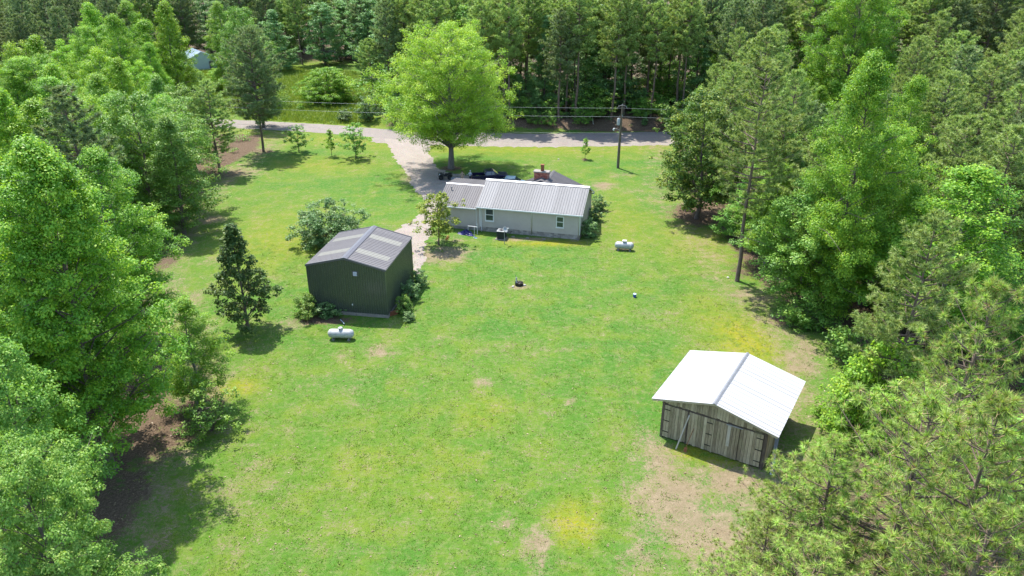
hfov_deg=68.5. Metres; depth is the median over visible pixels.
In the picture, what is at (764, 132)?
pine tree
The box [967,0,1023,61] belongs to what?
pine tree
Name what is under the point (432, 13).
pine tree
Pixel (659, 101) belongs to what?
forest shrub
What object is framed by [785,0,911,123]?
broadleaf tree
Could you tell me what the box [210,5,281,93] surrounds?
broadleaf tree
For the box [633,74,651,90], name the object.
forest shrub
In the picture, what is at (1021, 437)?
forest shrub
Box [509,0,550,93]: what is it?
pine tree
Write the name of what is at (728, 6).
pine tree
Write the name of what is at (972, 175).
broadleaf tree
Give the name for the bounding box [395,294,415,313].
shrub
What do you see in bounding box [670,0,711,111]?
pine tree
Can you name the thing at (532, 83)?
broadleaf tree
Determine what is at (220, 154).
undergrowth
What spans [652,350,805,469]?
old barn
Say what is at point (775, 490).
pine tree
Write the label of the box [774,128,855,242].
pine tree
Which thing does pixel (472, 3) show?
pine tree
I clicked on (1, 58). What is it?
pine tree
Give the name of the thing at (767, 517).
pine tree
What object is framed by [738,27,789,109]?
pine tree
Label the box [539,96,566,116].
forest shrub
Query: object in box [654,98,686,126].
forest shrub
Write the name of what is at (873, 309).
forest shrub
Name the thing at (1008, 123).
pine tree
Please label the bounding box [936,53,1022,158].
pine tree
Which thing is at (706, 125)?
broadleaf tree
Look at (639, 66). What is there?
broadleaf tree
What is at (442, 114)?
power line
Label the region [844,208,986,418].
pine tree
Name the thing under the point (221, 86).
tree
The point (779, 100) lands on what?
pine tree
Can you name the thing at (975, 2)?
pine tree
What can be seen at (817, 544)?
pine tree
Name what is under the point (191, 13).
pine tree
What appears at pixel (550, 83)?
forest shrub
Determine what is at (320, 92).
bush
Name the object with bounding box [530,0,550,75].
pine tree
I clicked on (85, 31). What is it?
broadleaf tree
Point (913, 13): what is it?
pine tree
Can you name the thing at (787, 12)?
pine tree
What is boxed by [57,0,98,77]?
pine tree
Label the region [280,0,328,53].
broadleaf tree
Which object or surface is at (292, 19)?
pine tree
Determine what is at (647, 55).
pine tree
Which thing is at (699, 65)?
forest shrub
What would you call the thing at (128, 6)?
broadleaf tree
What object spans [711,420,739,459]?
door
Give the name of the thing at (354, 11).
pine tree
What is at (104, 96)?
broadleaf tree
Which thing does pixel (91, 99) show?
broadleaf tree
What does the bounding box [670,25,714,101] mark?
broadleaf tree
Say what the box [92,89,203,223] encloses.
broadleaf tree
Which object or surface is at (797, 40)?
broadleaf tree
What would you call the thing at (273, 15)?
broadleaf tree
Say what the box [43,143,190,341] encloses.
sweetgum tree
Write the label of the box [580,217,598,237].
shrub
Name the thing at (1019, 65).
pine tree
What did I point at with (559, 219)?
window
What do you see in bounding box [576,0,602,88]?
pine tree
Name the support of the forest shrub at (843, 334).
on the ground at (282, 182)
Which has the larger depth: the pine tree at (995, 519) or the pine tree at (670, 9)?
the pine tree at (670, 9)
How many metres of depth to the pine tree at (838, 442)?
34.73 m
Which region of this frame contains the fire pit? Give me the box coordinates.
[515,275,522,286]
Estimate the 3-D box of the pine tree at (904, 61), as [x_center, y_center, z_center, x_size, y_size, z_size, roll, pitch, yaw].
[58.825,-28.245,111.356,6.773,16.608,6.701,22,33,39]
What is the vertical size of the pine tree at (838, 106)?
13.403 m
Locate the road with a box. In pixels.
[193,118,682,142]
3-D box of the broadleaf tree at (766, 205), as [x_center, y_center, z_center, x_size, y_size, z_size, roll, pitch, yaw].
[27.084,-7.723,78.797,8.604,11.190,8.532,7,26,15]
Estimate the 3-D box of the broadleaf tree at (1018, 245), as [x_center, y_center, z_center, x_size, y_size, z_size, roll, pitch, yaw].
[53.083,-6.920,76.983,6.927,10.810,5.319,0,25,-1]
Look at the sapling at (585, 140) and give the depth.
117.52 m
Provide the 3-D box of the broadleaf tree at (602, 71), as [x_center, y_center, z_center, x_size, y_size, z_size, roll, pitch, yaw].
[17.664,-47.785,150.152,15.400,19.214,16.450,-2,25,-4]
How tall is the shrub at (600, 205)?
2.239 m
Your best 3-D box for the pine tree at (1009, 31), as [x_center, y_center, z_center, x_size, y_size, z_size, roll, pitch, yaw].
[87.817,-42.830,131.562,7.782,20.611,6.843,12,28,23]
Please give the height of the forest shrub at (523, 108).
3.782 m
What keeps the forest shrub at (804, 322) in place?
on the ground at (282, 182)
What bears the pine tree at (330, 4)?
on the ground at (282, 182)
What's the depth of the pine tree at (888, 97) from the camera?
85.74 m
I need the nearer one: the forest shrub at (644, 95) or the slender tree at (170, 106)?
the slender tree at (170, 106)
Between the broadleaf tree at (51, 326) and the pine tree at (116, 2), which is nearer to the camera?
the broadleaf tree at (51, 326)
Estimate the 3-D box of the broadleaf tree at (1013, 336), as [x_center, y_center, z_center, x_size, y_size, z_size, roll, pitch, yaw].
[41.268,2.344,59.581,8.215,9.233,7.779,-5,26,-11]
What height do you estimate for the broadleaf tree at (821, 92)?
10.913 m
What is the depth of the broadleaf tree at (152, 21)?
215.86 m
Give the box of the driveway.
[384,139,468,273]
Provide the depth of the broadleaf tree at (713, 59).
147.19 m
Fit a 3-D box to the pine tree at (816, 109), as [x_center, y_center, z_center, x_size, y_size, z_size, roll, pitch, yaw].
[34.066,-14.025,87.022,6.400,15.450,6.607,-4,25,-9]
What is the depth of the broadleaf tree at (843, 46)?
145.84 m
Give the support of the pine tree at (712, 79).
on the ground at (282, 182)
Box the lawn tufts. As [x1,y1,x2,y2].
[198,249,815,572]
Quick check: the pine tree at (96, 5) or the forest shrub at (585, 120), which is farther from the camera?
the pine tree at (96, 5)
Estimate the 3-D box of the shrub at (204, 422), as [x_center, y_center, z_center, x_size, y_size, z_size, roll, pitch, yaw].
[-21.358,8.403,52.567,4.920,4.122,4.561,11,27,22]
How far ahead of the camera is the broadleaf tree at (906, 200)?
65.00 m
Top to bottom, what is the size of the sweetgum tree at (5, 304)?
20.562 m
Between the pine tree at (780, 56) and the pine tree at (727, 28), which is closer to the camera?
the pine tree at (780, 56)
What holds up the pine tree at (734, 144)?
on the ground at (282, 182)
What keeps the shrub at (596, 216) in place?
on the ground at (282, 182)
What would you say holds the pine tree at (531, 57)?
on the ground at (282, 182)
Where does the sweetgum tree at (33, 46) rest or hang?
on the ground at (282, 182)
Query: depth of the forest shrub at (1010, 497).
43.18 m
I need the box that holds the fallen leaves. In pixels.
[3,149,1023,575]
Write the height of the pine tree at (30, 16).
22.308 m
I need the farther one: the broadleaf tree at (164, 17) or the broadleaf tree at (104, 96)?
the broadleaf tree at (164, 17)
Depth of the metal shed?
69.29 m
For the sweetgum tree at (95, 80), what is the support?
on the ground at (282, 182)
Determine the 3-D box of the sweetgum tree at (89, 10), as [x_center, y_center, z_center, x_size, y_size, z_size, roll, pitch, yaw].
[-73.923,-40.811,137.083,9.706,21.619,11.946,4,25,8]
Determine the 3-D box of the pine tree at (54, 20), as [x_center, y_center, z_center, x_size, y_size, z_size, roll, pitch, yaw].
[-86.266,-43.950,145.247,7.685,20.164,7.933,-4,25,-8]
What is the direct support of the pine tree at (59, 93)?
on the ground at (282, 182)
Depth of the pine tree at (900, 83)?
95.57 m
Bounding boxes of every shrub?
[129,231,167,253]
[281,291,317,319]
[311,301,345,319]
[337,108,352,121]
[349,93,379,120]
[355,58,419,99]
[367,82,406,109]
[380,94,404,112]
[382,94,419,118]
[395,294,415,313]
[400,279,419,300]
[403,311,414,321]
[409,268,427,287]
[474,98,511,126]
[502,71,528,91]
[510,74,530,109]
[510,96,544,117]
[523,110,541,123]
[529,87,542,115]
[531,64,549,98]
[537,111,558,124]
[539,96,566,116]
[542,78,558,92]
[561,71,583,96]
[564,91,600,116]
[569,84,632,115]
[572,105,595,124]
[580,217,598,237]
[588,206,606,222]
[591,194,610,210]
[606,69,649,105]
[627,97,663,116]
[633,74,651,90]
[636,88,647,104]
[637,92,675,112]
[641,112,647,124]
[646,62,695,102]
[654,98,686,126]
[664,98,697,126]
[674,61,717,93]
[696,173,726,197]
[770,296,841,333]
[822,320,915,374]
[867,279,918,328]
[889,43,931,70]
[942,297,1002,337]
[946,324,984,354]
[947,366,999,399]
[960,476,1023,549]
[973,431,1023,473]
[982,416,1023,457]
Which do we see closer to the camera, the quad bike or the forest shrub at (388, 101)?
the quad bike
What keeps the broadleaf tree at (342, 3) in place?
on the ground at (282, 182)
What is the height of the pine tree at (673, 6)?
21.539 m
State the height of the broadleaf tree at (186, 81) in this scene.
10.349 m
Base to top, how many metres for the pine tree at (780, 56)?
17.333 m
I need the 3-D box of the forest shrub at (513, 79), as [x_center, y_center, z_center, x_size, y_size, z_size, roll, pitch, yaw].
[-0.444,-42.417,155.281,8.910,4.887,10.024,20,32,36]
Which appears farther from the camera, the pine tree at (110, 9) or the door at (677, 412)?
the pine tree at (110, 9)
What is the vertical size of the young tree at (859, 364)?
7.935 m
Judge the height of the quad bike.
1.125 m
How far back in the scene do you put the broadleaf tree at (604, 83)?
139.84 m
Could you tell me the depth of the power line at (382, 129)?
115.72 m
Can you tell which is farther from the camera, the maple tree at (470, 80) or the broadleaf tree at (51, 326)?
the maple tree at (470, 80)
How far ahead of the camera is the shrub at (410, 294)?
72.40 m
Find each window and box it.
[485,209,493,221]
[555,216,563,228]
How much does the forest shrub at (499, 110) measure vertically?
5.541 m
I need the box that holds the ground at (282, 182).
[0,0,1023,575]
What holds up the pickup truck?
on the driveway
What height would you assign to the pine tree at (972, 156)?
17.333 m
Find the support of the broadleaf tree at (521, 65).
on the ground at (282, 182)
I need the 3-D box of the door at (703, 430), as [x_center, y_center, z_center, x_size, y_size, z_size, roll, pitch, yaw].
[12.753,9.785,51.159,1.672,2.613,0.067,15,29,28]
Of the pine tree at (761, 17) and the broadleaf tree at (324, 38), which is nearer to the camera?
the pine tree at (761, 17)
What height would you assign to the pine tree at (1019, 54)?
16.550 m
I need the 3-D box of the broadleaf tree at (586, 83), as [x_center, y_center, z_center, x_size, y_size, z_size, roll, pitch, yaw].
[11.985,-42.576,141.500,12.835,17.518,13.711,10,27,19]
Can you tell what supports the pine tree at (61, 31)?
on the ground at (282, 182)
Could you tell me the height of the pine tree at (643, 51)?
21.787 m
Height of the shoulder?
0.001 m
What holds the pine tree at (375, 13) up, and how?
on the ground at (282, 182)
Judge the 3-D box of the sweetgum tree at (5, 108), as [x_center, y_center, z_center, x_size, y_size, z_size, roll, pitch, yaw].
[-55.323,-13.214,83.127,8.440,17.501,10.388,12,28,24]
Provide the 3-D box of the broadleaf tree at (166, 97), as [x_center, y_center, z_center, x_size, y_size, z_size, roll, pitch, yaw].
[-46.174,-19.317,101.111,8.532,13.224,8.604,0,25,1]
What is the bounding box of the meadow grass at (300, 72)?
[183,65,379,123]
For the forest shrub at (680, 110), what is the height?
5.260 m
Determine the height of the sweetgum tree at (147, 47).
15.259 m
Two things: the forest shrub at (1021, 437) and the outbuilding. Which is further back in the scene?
the outbuilding
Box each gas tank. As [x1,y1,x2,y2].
[328,327,353,340]
[615,240,633,251]
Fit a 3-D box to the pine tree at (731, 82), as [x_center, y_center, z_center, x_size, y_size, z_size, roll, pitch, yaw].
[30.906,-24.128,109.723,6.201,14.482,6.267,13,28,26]
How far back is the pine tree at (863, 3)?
129.87 m
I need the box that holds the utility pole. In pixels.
[613,104,624,167]
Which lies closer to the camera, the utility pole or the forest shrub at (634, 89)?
the utility pole
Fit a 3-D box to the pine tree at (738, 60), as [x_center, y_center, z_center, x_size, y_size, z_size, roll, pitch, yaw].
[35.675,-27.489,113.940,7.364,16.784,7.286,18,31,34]
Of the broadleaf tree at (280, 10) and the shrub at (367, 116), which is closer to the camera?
the shrub at (367, 116)
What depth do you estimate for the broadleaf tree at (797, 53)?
157.13 m
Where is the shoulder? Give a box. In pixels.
[371,138,690,147]
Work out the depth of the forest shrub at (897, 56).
150.29 m
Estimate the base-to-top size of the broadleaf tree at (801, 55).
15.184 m
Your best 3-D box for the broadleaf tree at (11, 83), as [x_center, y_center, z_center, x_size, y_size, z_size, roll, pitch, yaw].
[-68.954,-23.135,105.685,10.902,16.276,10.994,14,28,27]
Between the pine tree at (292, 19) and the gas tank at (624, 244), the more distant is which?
the pine tree at (292, 19)
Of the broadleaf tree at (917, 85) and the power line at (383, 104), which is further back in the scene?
the power line at (383, 104)
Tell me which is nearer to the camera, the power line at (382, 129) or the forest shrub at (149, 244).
the forest shrub at (149, 244)
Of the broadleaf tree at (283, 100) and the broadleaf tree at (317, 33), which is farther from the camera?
the broadleaf tree at (317, 33)
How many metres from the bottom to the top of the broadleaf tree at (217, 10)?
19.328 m
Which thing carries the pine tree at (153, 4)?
on the ground at (282, 182)
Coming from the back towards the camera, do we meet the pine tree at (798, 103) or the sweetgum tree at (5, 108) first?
the pine tree at (798, 103)
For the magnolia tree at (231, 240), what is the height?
10.183 m
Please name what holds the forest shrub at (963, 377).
on the ground at (282, 182)
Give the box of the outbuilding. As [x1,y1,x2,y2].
[185,48,216,69]
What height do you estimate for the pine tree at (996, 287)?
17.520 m
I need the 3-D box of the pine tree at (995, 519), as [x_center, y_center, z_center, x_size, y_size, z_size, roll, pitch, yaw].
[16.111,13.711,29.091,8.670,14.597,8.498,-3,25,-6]
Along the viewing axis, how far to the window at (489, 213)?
88.57 m
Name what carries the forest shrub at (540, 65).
on the ground at (282, 182)
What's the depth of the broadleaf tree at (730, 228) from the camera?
85.51 m
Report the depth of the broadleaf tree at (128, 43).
139.86 m
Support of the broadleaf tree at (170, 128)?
on the ground at (282, 182)
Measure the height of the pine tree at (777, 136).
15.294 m
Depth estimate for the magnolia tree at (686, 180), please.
89.41 m
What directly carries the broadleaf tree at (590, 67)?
on the ground at (282, 182)
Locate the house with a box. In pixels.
[437,164,594,239]
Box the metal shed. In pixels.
[305,225,413,317]
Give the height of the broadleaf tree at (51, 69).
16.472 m
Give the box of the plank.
[675,415,689,448]
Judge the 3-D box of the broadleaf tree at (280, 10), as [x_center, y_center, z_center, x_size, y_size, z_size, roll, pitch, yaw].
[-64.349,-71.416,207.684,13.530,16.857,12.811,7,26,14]
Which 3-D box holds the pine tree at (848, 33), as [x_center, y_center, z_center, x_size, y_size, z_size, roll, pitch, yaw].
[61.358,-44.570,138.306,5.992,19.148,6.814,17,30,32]
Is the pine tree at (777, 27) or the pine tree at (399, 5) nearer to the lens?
the pine tree at (777, 27)
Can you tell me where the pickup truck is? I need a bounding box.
[469,168,508,179]
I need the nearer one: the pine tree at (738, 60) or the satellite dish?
the satellite dish
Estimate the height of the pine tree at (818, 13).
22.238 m
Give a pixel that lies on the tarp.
(466, 232)
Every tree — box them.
[0,6,34,56]
[0,8,7,34]
[0,38,7,68]
[0,39,62,115]
[0,52,101,139]
[0,63,52,142]
[0,87,46,209]
[0,132,193,477]
[0,155,130,439]
[0,251,131,387]
[0,335,116,570]
[0,429,171,575]
[2,0,11,9]
[2,0,46,53]
[4,96,89,233]
[6,12,43,56]
[9,0,47,34]
[21,34,74,95]
[26,75,78,163]
[28,0,51,49]
[30,0,60,63]
[30,82,130,232]
[31,63,86,151]
[42,6,81,79]
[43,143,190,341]
[48,0,79,32]
[48,94,142,201]
[49,0,79,25]
[50,11,74,59]
[50,39,89,94]
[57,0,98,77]
[62,24,161,105]
[72,72,145,154]
[73,1,116,78]
[73,46,138,115]
[80,0,107,32]
[90,93,151,189]
[91,4,111,47]
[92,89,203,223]
[93,13,149,114]
[96,0,131,50]
[102,107,174,204]
[105,56,153,146]
[111,0,134,27]
[111,59,163,116]
[113,30,153,70]
[118,0,167,74]
[127,19,190,87]
[130,0,152,20]
[130,0,162,45]
[133,94,228,208]
[137,42,179,98]
[140,113,231,234]
[144,72,176,152]
[145,0,167,53]
[146,93,205,190]
[149,0,197,44]
[149,295,235,409]
[151,0,205,118]
[151,82,214,172]
[157,60,208,110]
[161,0,204,51]
[162,1,194,49]
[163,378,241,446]
[167,0,202,49]
[181,52,205,105]
[182,0,228,53]
[184,78,243,172]
[190,68,214,93]
[194,0,216,43]
[200,0,245,55]
[202,0,238,89]
[202,223,283,334]
[204,68,229,89]
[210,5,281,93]
[217,24,285,151]
[222,0,254,27]
[237,34,297,127]
[251,0,281,56]
[252,0,268,28]
[255,0,308,59]
[259,9,300,70]
[276,0,295,51]
[277,7,308,43]
[280,0,309,64]
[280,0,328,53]
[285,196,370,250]
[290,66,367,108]
[300,0,326,45]
[302,1,332,45]
[302,2,348,64]
[303,0,334,61]
[326,0,357,59]
[328,0,356,50]
[333,0,354,55]
[340,0,377,64]
[344,0,373,59]
[346,0,381,64]
[348,19,522,168]
[353,37,383,107]
[366,1,403,71]
[369,0,405,94]
[371,0,406,72]
[379,0,419,99]
[384,3,412,70]
[395,34,426,76]
[399,0,441,84]
[404,0,432,63]
[407,191,465,244]
[413,0,456,66]
[423,0,469,58]
[440,4,501,101]
[450,0,474,18]
[460,0,500,93]
[467,0,493,50]
[483,0,527,108]
[484,5,538,98]
[488,0,528,119]
[501,10,538,79]
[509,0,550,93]
[514,0,542,95]
[523,46,562,78]
[524,15,564,109]
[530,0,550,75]
[537,0,562,94]
[538,7,581,121]
[542,18,602,104]
[545,0,590,111]
[554,0,603,117]
[570,47,604,86]
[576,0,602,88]
[576,2,639,90]
[579,13,647,109]
[591,0,619,87]
[597,0,640,119]
[604,52,649,83]
[610,0,652,114]
[623,0,648,86]
[635,0,668,95]
[635,15,685,96]
[639,0,679,116]
[639,45,674,72]
[643,0,669,91]
[649,87,747,218]
[652,103,705,183]
[661,0,691,104]
[663,0,709,106]
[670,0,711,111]
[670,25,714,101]
[671,0,728,78]
[681,86,705,142]
[683,546,768,575]
[689,0,728,83]
[695,63,726,113]
[698,99,728,151]
[700,4,746,76]
[700,61,754,178]
[705,0,756,72]
[705,45,804,281]
[707,26,751,126]
[707,508,810,575]
[708,73,746,130]
[709,164,764,240]
[715,106,768,218]
[718,0,756,58]
[728,162,808,265]
[728,175,869,312]
[729,139,807,203]
[732,52,764,144]
[732,103,776,185]
[733,430,884,575]
[733,449,853,573]
[737,0,787,52]
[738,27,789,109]
[738,114,815,225]
[738,525,873,575]
[743,68,822,181]
[746,131,809,244]
[747,23,799,97]
[748,52,795,133]
[752,0,791,52]
[753,48,792,106]
[756,47,930,320]
[758,88,788,130]
[766,0,799,53]
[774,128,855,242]
[777,16,802,73]
[778,372,1023,575]
[780,0,801,32]
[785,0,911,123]
[785,90,807,133]
[786,0,843,93]
[789,12,812,69]
[789,22,858,88]
[790,0,828,66]
[792,99,828,167]
[801,121,962,305]
[802,0,840,77]
[808,85,834,141]
[810,363,902,452]
[813,81,849,127]
[817,135,884,215]
[820,31,863,73]
[821,102,846,153]
[821,385,1023,575]
[825,104,887,199]
[826,337,954,459]
[834,0,893,71]
[836,0,875,81]
[836,3,858,45]
[837,476,1023,575]
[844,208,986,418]
[846,162,1023,344]
[854,274,1023,550]
[864,0,905,61]
[868,92,903,182]
[869,75,921,134]
[883,74,940,211]
[885,34,941,123]
[891,23,918,54]
[892,0,914,75]
[892,41,934,103]
[896,0,936,56]
[896,69,981,188]
[898,0,925,46]
[898,10,961,110]
[903,112,1007,272]
[904,114,971,216]
[905,0,955,43]
[917,0,972,76]
[918,30,989,137]
[927,0,979,59]
[929,44,974,121]
[929,44,987,176]
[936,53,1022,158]
[938,121,1023,272]
[951,0,1000,65]
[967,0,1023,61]
[969,83,1023,213]
[973,23,1023,104]
[974,1,1003,37]
[976,60,1023,142]
[976,102,1020,187]
[979,264,1023,365]
[981,9,1023,107]
[982,107,1023,258]
[983,8,1010,82]
[987,47,1023,105]
[993,77,1023,191]
[1000,0,1023,59]
[1007,201,1023,263]
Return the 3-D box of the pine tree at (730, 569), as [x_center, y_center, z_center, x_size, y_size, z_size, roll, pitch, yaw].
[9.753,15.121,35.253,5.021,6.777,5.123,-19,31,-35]
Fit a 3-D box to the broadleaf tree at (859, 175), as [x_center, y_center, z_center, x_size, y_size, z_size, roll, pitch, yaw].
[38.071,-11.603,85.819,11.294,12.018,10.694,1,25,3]
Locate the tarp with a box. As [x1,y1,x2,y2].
[457,229,474,236]
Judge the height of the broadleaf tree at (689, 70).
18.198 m
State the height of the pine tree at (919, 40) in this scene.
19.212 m
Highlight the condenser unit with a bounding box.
[495,228,511,240]
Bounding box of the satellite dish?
[503,227,508,243]
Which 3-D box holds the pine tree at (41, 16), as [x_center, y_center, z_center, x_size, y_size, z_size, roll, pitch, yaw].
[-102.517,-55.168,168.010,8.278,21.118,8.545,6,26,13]
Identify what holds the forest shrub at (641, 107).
on the ground at (282, 182)
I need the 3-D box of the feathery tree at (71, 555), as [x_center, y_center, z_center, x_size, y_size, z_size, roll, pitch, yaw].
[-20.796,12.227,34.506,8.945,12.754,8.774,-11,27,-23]
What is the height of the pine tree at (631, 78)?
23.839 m
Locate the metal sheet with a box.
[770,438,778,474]
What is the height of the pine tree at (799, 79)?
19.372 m
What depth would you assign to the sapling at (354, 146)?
117.44 m
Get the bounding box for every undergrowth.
[90,129,252,249]
[360,73,791,125]
[694,157,1023,575]
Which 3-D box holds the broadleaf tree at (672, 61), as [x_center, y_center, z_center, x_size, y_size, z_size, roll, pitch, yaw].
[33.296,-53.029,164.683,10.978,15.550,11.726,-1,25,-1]
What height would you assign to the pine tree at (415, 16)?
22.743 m
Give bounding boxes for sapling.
[281,124,313,152]
[320,130,335,154]
[331,122,370,157]
[580,138,590,154]
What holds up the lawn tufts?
on the ground at (282, 182)
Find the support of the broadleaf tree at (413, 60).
on the ground at (282, 182)
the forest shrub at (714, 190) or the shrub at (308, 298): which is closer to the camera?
the shrub at (308, 298)
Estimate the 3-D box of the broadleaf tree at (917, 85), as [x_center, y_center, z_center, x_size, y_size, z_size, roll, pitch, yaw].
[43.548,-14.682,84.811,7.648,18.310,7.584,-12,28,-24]
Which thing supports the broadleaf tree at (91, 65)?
on the ground at (282, 182)
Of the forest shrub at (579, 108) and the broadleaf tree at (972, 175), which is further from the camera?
the forest shrub at (579, 108)
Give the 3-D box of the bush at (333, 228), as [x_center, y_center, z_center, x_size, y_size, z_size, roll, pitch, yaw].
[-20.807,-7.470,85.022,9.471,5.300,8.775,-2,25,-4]
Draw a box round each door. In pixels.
[662,404,687,441]
[686,412,713,450]
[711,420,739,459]
[736,428,763,466]
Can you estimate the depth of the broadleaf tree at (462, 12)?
136.59 m
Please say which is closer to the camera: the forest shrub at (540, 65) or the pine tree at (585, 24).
the pine tree at (585, 24)
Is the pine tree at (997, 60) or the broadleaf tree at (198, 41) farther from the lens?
the broadleaf tree at (198, 41)
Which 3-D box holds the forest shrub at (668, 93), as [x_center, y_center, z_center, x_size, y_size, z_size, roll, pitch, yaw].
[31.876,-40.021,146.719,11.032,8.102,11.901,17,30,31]
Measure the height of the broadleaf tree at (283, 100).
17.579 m
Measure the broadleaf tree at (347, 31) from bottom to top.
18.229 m
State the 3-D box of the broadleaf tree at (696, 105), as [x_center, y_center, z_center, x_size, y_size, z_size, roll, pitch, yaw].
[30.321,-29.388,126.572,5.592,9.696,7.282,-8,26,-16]
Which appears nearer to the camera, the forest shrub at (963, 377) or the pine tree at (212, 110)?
the forest shrub at (963, 377)
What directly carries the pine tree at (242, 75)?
on the ground at (282, 182)
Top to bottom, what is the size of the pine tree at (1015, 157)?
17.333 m
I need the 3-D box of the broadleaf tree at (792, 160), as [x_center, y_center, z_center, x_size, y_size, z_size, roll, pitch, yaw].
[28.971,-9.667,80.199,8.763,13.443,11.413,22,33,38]
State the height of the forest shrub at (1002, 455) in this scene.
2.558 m
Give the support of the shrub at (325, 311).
on the ground at (282, 182)
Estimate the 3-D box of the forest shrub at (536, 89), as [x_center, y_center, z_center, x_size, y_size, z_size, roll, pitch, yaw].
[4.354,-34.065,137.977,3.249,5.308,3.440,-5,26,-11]
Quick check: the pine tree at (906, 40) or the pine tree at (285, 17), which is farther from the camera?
the pine tree at (285, 17)
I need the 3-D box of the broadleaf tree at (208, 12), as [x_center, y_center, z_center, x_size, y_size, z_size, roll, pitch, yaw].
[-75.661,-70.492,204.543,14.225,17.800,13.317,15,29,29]
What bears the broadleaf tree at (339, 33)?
on the ground at (282, 182)
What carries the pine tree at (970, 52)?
on the ground at (282, 182)
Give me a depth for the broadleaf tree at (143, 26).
137.67 m
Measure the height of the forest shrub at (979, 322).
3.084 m
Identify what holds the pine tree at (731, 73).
on the ground at (282, 182)
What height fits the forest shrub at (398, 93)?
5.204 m
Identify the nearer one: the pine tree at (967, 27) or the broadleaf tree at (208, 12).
the pine tree at (967, 27)
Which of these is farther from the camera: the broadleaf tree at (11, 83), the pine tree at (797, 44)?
the pine tree at (797, 44)
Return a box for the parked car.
[501,176,524,180]
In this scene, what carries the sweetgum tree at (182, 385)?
on the ground at (282, 182)
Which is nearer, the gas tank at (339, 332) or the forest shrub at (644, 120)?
the gas tank at (339, 332)
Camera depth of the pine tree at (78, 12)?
179.51 m
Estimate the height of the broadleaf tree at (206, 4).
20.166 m
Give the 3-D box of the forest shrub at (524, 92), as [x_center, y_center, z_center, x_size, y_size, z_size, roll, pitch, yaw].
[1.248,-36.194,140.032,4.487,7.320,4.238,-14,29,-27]
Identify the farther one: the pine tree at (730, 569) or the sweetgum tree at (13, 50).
the sweetgum tree at (13, 50)
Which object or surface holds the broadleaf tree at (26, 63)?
on the ground at (282, 182)
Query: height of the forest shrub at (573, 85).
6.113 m
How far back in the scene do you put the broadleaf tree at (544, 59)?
165.79 m
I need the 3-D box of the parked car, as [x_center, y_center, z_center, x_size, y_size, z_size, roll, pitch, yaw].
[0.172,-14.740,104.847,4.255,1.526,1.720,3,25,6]
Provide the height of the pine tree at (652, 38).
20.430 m
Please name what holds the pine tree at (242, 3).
on the ground at (282, 182)
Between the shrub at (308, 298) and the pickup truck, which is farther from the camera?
the pickup truck
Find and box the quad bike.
[438,172,452,179]
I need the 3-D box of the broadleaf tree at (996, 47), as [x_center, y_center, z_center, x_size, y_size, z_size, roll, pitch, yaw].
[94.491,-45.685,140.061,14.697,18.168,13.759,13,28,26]
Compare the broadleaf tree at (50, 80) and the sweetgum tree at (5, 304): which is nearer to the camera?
the sweetgum tree at (5, 304)
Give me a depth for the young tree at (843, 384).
51.78 m
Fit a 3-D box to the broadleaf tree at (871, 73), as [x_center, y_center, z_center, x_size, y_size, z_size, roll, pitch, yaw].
[29.888,-8.012,64.093,14.077,24.248,13.981,-7,26,-14]
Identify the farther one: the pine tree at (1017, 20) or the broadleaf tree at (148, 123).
the pine tree at (1017, 20)
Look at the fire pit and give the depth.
75.60 m
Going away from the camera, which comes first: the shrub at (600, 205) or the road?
the shrub at (600, 205)
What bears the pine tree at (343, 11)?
on the ground at (282, 182)
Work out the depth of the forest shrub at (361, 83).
152.98 m
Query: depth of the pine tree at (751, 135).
92.98 m
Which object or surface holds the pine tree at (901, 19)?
on the ground at (282, 182)
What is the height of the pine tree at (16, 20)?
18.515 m
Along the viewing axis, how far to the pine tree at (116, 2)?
189.23 m
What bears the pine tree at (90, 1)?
on the ground at (282, 182)
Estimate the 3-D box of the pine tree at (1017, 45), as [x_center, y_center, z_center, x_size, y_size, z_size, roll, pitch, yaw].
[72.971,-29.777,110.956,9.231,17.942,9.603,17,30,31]
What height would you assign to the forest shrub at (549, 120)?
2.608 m
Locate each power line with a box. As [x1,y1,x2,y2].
[129,102,597,116]
[224,123,545,132]
[235,99,542,107]
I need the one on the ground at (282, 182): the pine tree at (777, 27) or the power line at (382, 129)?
the pine tree at (777, 27)
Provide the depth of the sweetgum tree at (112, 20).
126.68 m
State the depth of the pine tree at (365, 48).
144.08 m
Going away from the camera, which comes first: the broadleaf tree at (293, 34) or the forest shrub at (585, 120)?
the forest shrub at (585, 120)
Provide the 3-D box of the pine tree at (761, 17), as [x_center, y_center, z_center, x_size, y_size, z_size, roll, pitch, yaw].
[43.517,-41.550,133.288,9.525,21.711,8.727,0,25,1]
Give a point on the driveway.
(422, 175)
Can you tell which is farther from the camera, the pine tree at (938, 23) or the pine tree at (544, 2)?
the pine tree at (544, 2)
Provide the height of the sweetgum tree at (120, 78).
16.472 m
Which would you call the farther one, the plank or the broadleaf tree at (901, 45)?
the broadleaf tree at (901, 45)
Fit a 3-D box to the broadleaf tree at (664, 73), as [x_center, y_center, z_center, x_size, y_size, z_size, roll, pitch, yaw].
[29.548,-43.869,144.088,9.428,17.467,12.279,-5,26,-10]

